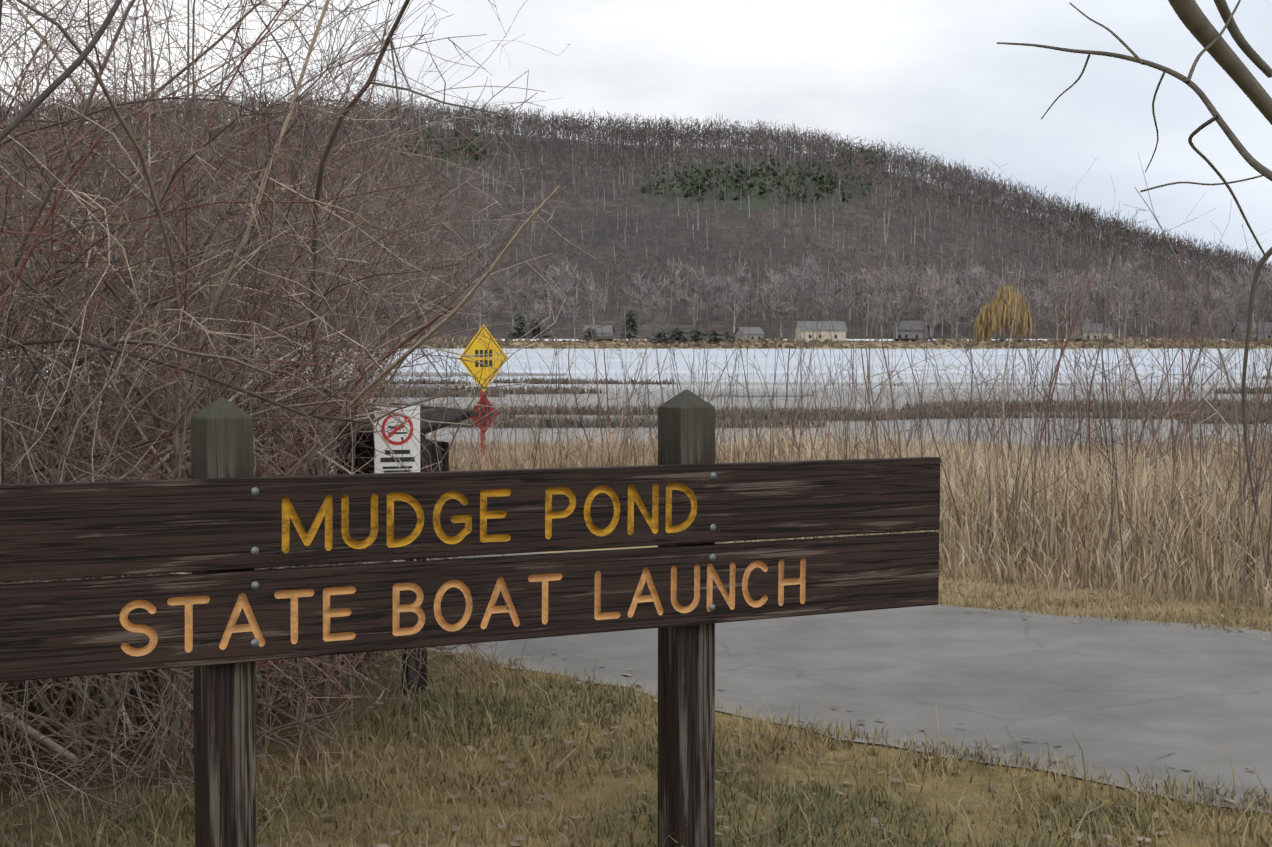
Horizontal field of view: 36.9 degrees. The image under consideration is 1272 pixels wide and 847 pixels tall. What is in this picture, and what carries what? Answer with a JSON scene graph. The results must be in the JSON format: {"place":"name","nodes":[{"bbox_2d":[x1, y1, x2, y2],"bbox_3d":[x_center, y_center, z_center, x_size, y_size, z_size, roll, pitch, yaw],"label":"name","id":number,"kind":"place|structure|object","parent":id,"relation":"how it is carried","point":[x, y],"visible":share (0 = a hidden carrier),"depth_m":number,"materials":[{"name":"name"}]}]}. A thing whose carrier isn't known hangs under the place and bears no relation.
{"place":"outdoors","nodes":[
{"label":"outdoors","id":0,"kind":"place"},
{"bbox_2d":[0,532,938,682],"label":"plank","id":1,"kind":"object","parent":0,"point":[60,629],"visible":1,"depth_m":5.25,"materials":[{"name":"brown wood"}]},
{"bbox_2d":[0,121,1261,338],"bbox_3d":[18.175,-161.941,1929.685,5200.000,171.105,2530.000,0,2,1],"label":"hill","id":2,"kind":"structure","parent":0,"point":[742,217],"depth_m":999.48,"materials":[{"name":"grey plant"}]},
{"bbox_2d":[0,85,1271,343],"bbox_3d":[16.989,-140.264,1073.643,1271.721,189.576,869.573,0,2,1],"label":"crowns","id":3,"kind":"object","parent":2,"relation":"on","point":[756,143],"visible":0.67,"depth_m":1004.98,"materials":[{"name":"grey plant"}]},
{"bbox_2d":[0,341,1271,846],"bbox_3d":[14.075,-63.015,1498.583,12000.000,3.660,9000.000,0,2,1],"label":"ground","id":4,"kind":"structure","parent":0,"point":[952,791],"depth_m":6.88,"materials":[{"name":"brown plant"}]},
{"bbox_2d":[191,397,256,846],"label":"sign post","id":5,"kind":"object","parent":4,"relation":"on","point":[224,707],"visible":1,"depth_m":4.99,"materials":[{"name":"brown wood"}]},
{"bbox_2d":[0,0,614,846],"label":"thicket","id":6,"kind":"object","parent":4,"relation":"on","point":[174,680],"visible":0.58,"depth_m":7.21,"materials":[{"name":"brown plant"}]},
{"bbox_2d":[336,406,360,664],"bbox_3d":[-1.395,0.627,9.271,0.090,1.489,0.090,-1,3,-25],"label":"post","id":7,"kind":"object","parent":4,"relation":"on","point":[338,471],"depth_m":9.21,"materials":[{"name":"brown wood"}]},
{"bbox_2d":[334,403,475,473],"bbox_3d":[-1.103,0.166,8.837,0.348,0.487,1.157,-1,3,-25],"label":"kiosk box","id":8,"kind":"object","parent":7,"relation":"attached to","point":[457,415],"visible":0.27,"depth_m":8.55,"materials":[{"name":"brown wood"}]},
{"bbox_2d":[374,405,419,472],"bbox_3d":[-1.029,0.078,8.231,0.200,0.310,0.008,-1,3,-19],"label":"prohibition sign","id":9,"kind":"object","parent":8,"relation":"attached to","point":[397,445],"visible":0.73,"depth_m":8.23,"materials":[{"name":"white metal"}]},
{"bbox_2d":[401,408,426,694],"bbox_3d":[-0.974,0.666,8.368,0.090,1.489,0.090,-1,3,-25],"label":"post","id":10,"kind":"object","parent":4,"relation":"on","point":[411,661],"visible":0.02,"depth_m":8.34,"materials":[{"name":"brown wood"}]},
{"bbox_2d":[459,324,507,460],"bbox_3d":[-2.411,-0.202,30.046,0.050,2.729,1.075,2,3,42],"label":"warning sign","id":11,"kind":"object","parent":4,"relation":"on","point":[476,347],"visible":0.69,"depth_m":30.01,"materials":[{"name":"yellow metal"}]},
{"bbox_2d":[582,325,614,340],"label":"house","id":12,"kind":"structure","parent":4,"relation":"on","point":[607,330],"depth_m":707.23,"materials":[{"name":"grey"}]},
{"bbox_2d":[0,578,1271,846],"bbox_3d":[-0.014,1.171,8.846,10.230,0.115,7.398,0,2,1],"label":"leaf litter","id":13,"kind":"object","parent":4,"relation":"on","point":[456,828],"visible":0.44,"depth_m":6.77,"materials":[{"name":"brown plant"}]},
{"bbox_2d":[0,0,1271,514],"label":"limbs","id":14,"kind":"object","parent":4,"relation":"on","point":[1204,32],"visible":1,"depth_m":2.65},
{"bbox_2d":[4,260,1271,341],"bbox_3d":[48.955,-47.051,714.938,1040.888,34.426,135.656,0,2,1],"label":"trees","id":15,"kind":"object","parent":4,"relation":"on","point":[1155,329],"visible":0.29,"depth_m":705.59,"materials":[{"name":"grey plant"}]},
{"bbox_2d":[658,389,714,846],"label":"sign post","id":16,"kind":"object","parent":4,"relation":"on","point":[686,696],"visible":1,"depth_m":5.77,"materials":[{"name":"brown wood"}]},
{"bbox_2d":[0,457,939,581],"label":"sign board","id":17,"kind":"object","parent":16,"relation":"attached to","point":[49,531],"visible":1,"depth_m":5.24,"materials":[{"name":"brown wood"}]},
{"bbox_2d":[251,472,716,646],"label":"bolts","id":18,"kind":"object","parent":17,"relation":"attached to","point":[255,551],"visible":1,"depth_m":4.97,"materials":[{"name":"grey metal"}]},
{"bbox_2d":[734,327,764,338],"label":"house","id":19,"kind":"structure","parent":4,"relation":"on","point":[759,332],"depth_m":673.16,"materials":[{"name":"grey"}]},
{"bbox_2d":[249,154,1271,604],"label":"saplings","id":20,"kind":"object","parent":4,"relation":"on","point":[919,416],"visible":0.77,"depth_m":17.32,"materials":[{"name":"plant"}]},
{"bbox_2d":[795,321,847,341],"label":"house","id":21,"kind":"structure","parent":4,"relation":"on","point":[842,329],"depth_m":665.02,"materials":[{"name":"beige"}]},
{"bbox_2d":[892,321,929,340],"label":"house","id":22,"kind":"structure","parent":4,"relation":"on","point":[904,328],"depth_m":690.30,"materials":[{"name":"grey"}]},
{"bbox_2d":[1071,323,1112,340],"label":"house","id":23,"kind":"structure","parent":4,"relation":"on","point":[1087,326],"depth_m":676.89,"materials":[{"name":"beige"}]},
{"bbox_2d":[1232,322,1271,340],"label":"house","id":24,"kind":"structure","parent":4,"relation":"on","point":[1240,327],"depth_m":682.26,"materials":[{"name":"grey"}]},
{"bbox_2d":[0,349,1271,468],"bbox_3d":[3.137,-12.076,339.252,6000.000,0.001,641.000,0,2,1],"label":"lake","id":25,"kind":"structure","parent":0,"point":[768,363],"depth_m":132.90,"materials":[{"name":"grey liquid"}]},
{"bbox_2d":[19,375,1271,454],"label":"marsh grass","id":26,"kind":"structure","parent":25,"relation":"on","point":[743,416],"depth_m":66.95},
{"bbox_2d":[286,372,1072,418],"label":"mud bars","id":27,"kind":"object","parent":25,"relation":"on","point":[548,374],"visible":0.38,"depth_m":110.80,"materials":[{"name":"brown"}]},
{"bbox_2d":[0,0,1271,340],"label":"sky","id":28,"kind":"structure","parent":0,"point":[934,76],"materials":[{"name":"white"}]},
{"bbox_2d":[8,418,1271,610],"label":"reeds","id":29,"kind":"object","parent":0,"point":[1207,552],"depth_m":13.62,"materials":[{"name":"beige plant"}]},
{"bbox_2d":[44,336,1271,348],"bbox_3d":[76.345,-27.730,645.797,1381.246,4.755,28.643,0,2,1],"label":"bank","id":30,"kind":"structure","parent":0,"point":[935,343],"depth_m":643.24,"materials":[{"name":"brown soil"}]},
{"bbox_2d":[360,552,1271,812],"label":"road","id":31,"kind":"structure","parent":0,"point":[1131,695],"depth_m":8.81,"materials":[{"name":"grey asphalt"}]}
]}

